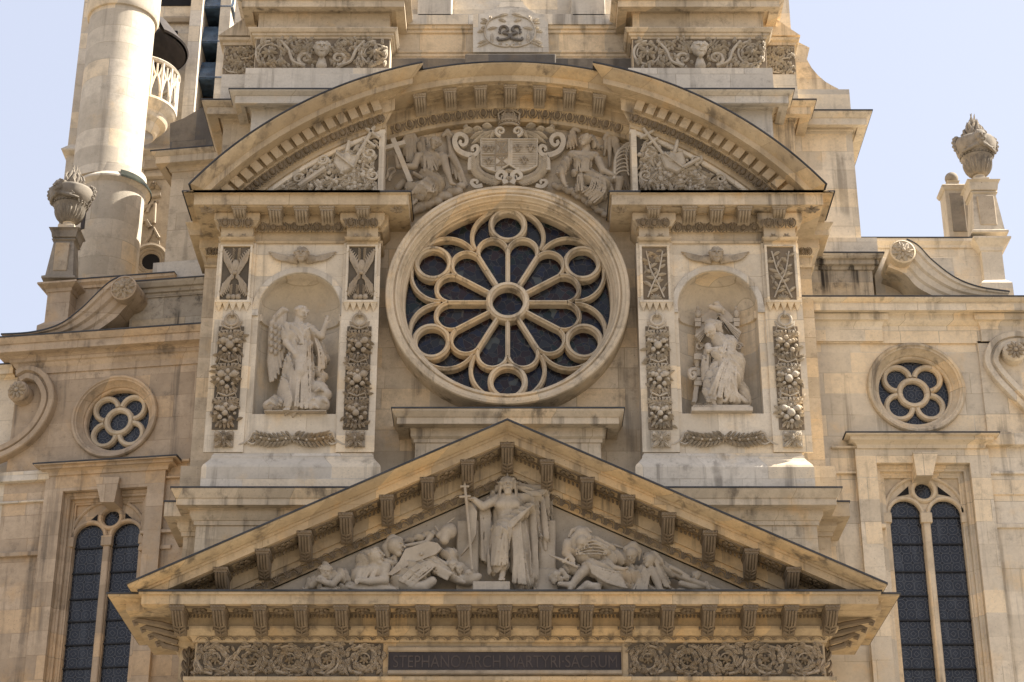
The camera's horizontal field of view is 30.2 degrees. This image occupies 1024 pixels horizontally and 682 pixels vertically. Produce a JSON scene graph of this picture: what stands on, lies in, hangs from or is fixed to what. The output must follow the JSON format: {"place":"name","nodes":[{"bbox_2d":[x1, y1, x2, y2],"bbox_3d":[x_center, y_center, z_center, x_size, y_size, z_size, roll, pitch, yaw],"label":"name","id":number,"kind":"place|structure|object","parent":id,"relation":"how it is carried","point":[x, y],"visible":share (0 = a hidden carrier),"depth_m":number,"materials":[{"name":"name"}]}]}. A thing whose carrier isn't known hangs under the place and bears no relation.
{"place":"outdoors","nodes":[
{"label":"outdoors","id":0,"kind":"place"},
{"bbox_2d":[59,0,235,273],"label":"bell tower","id":1,"kind":"structure","parent":0,"point":[186,67],"depth_m":52.38,"materials":[{"name":"stone"}]},
{"bbox_2d":[0,0,1023,681],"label":"church","id":2,"kind":"structure","parent":0,"point":[842,500],"depth_m":40.17,"materials":[{"name":"stone"}]},
{"bbox_2d":[41,227,84,281],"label":"urn pedestal","id":3,"kind":"object","parent":2,"relation":"on","point":[63,258],"visible":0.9,"depth_m":44.95,"materials":[{"name":"grey stone"}]},
{"bbox_2d":[47,164,96,226],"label":"flaming urn","id":4,"kind":"object","parent":3,"relation":"on","point":[71,196],"visible":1,"depth_m":45.53,"materials":[{"name":"stone"}]},
{"bbox_2d":[46,490,146,681],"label":"lancet window","id":5,"kind":"structure","parent":2,"relation":"in","point":[90,641],"depth_m":39.97,"materials":[{"name":"blue glass"}]},
{"bbox_2d":[71,375,157,458],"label":"round window","id":6,"kind":"structure","parent":2,"relation":"in","point":[115,415],"depth_m":41.45,"materials":[{"name":"brown stone"}]},
{"bbox_2d":[263,305,331,417],"bbox_3d":[-4.417,0.455,39.480,1.430,2.692,0.854,0,-25,0],"label":"angel statue","id":7,"kind":"object","parent":2,"relation":"in","point":[300,390],"visible":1,"depth_m":39.30,"materials":[{"name":"stone"}]},
{"bbox_2d":[301,561,351,588],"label":"reclining statue","id":8,"kind":"object","parent":2,"relation":"on","point":[329,577],"visible":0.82,"depth_m":35.57,"materials":[{"name":"grey stone"}]},
{"bbox_2d":[338,547,396,588],"bbox_3d":[-2.686,4.326,35.684,1.191,0.911,0.483,0,-25,0],"label":"kneeling statue","id":9,"kind":"object","parent":2,"relation":"on","point":[371,569],"visible":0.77,"depth_m":35.53,"materials":[{"name":"grey stone"}]},
{"bbox_2d":[381,534,465,588],"bbox_3d":[-1.665,4.223,35.771,1.614,1.214,0.613,0,-25,0],"label":"soldier statue","id":10,"kind":"object","parent":2,"relation":"on","point":[416,566],"visible":0.94,"depth_m":35.55,"materials":[{"name":"grey stone"}]},
{"bbox_2d":[403,517,481,585],"bbox_3d":[-1.357,3.962,35.853,1.586,1.376,0.354,0,-25,0],"label":"fallen statue","id":11,"kind":"object","parent":10,"relation":"on","point":[445,533],"visible":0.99,"depth_m":35.82,"materials":[{"name":"grey stone"}]},
{"bbox_2d":[385,128,467,214],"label":"seated angel","id":12,"kind":"object","parent":2,"relation":"on","point":[427,189],"visible":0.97,"depth_m":41.55,"materials":[{"name":"stone"}]},
{"bbox_2d":[387,646,621,674],"bbox_3d":[-0.134,5.940,35.264,4.343,0.535,0.100,0,-25,0],"label":"inscription panel","id":13,"kind":"object","parent":2,"relation":"attached to","point":[504,660],"visible":1,"depth_m":35.27,"materials":[{"name":"stone"}]},
{"bbox_2d":[456,473,557,588],"bbox_3d":[-0.091,3.674,35.976,1.922,2.558,0.735,0,-25,0],"label":"christ statue","id":14,"kind":"object","parent":2,"relation":"on","point":[514,533],"visible":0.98,"depth_m":35.98,"materials":[{"name":"grey stone"}]},
{"bbox_2d":[385,186,629,406],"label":"rose window","id":15,"kind":"structure","parent":2,"relation":"in","point":[496,296],"depth_m":40.48,"materials":[{"name":"stone"}]},
{"bbox_2d":[452,109,565,189],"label":"coat of arms","id":16,"kind":"object","parent":2,"relation":"attached to","point":[494,161],"visible":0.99,"depth_m":41.83},
{"bbox_2d":[551,127,629,218],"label":"seated angel","id":17,"kind":"object","parent":2,"relation":"on","point":[592,188],"visible":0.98,"depth_m":41.53,"materials":[{"name":"stone"}]},
{"bbox_2d":[548,558,634,588],"bbox_3d":[1.593,4.433,35.587,1.782,0.754,0.460,4,-25,-9],"label":"reclining statue","id":18,"kind":"object","parent":2,"relation":"on","point":[604,574],"visible":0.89,"depth_m":35.48,"materials":[{"name":"grey stone"}]},
{"bbox_2d":[549,525,615,575],"bbox_3d":[1.335,3.957,35.852,1.286,0.986,0.458,0,-25,0],"label":"soldier statue","id":19,"kind":"object","parent":18,"relation":"on","point":[581,544],"visible":1,"depth_m":35.74,"materials":[{"name":"grey stone"}]},
{"bbox_2d":[600,541,641,571],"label":"soldier statue","id":20,"kind":"object","parent":18,"relation":"on","point":[626,556],"visible":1,"depth_m":35.73,"materials":[{"name":"grey stone"}]},
{"bbox_2d":[628,550,671,588],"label":"veiled statue","id":21,"kind":"object","parent":2,"relation":"on","point":[649,571],"visible":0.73,"depth_m":35.54,"materials":[{"name":"grey stone"}]},
{"bbox_2d":[662,561,719,588],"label":"reclining statue","id":22,"kind":"object","parent":2,"relation":"on","point":[686,580],"visible":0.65,"depth_m":35.57,"materials":[{"name":"grey stone"}]},
{"bbox_2d":[687,301,752,413],"bbox_3d":[4.294,0.368,39.564,1.312,2.656,0.875,0,-25,0],"label":"virgin statue","id":23,"kind":"object","parent":2,"relation":"on","point":[720,386],"visible":1,"depth_m":39.30,"materials":[{"name":"stone"}]},
{"bbox_2d":[867,343,965,430],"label":"round window","id":24,"kind":"structure","parent":2,"relation":"in","point":[911,386],"depth_m":41.01,"materials":[{"name":"stone"}]},
{"bbox_2d":[877,466,991,681],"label":"lancet window","id":25,"kind":"structure","parent":2,"relation":"in","point":[937,620],"depth_m":39.33,"materials":[{"name":"glass"}]},
{"bbox_2d":[937,172,967,236],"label":"ball pier","id":26,"kind":"structure","parent":2,"relation":"on","point":[954,208],"depth_m":46.27,"materials":[{"name":"stone"}]},
{"bbox_2d":[960,179,1008,236],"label":"urn pedestal","id":27,"kind":"object","parent":2,"relation":"on","point":[984,213],"visible":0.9,"depth_m":45.02,"materials":[{"name":"stone"}]},
{"bbox_2d":[951,113,998,178],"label":"flaming urn","id":28,"kind":"object","parent":27,"relation":"on","point":[975,146],"visible":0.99,"depth_m":45.67,"materials":[{"name":"stone"}]},
{"bbox_2d":[0,0,1023,362],"label":"sky","id":29,"kind":"structure","parent":0,"point":[922,67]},
{"label":"ground","id":30,"kind":"structure","parent":0,"visible":0},
{"bbox_2d":[73,0,160,277],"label":"stair turret","id":31,"kind":"object","parent":30,"relation":"on","point":[109,147],"visible":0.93,"depth_m":48.34,"materials":[{"name":"beige stone"}]},
{"bbox_2d":[80,212,85,229],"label":"slit window","id":32,"kind":"structure","parent":31,"relation":"in","point":[82,226],"depth_m":47.17,"materials":[{"name":"brown"}]}
]}

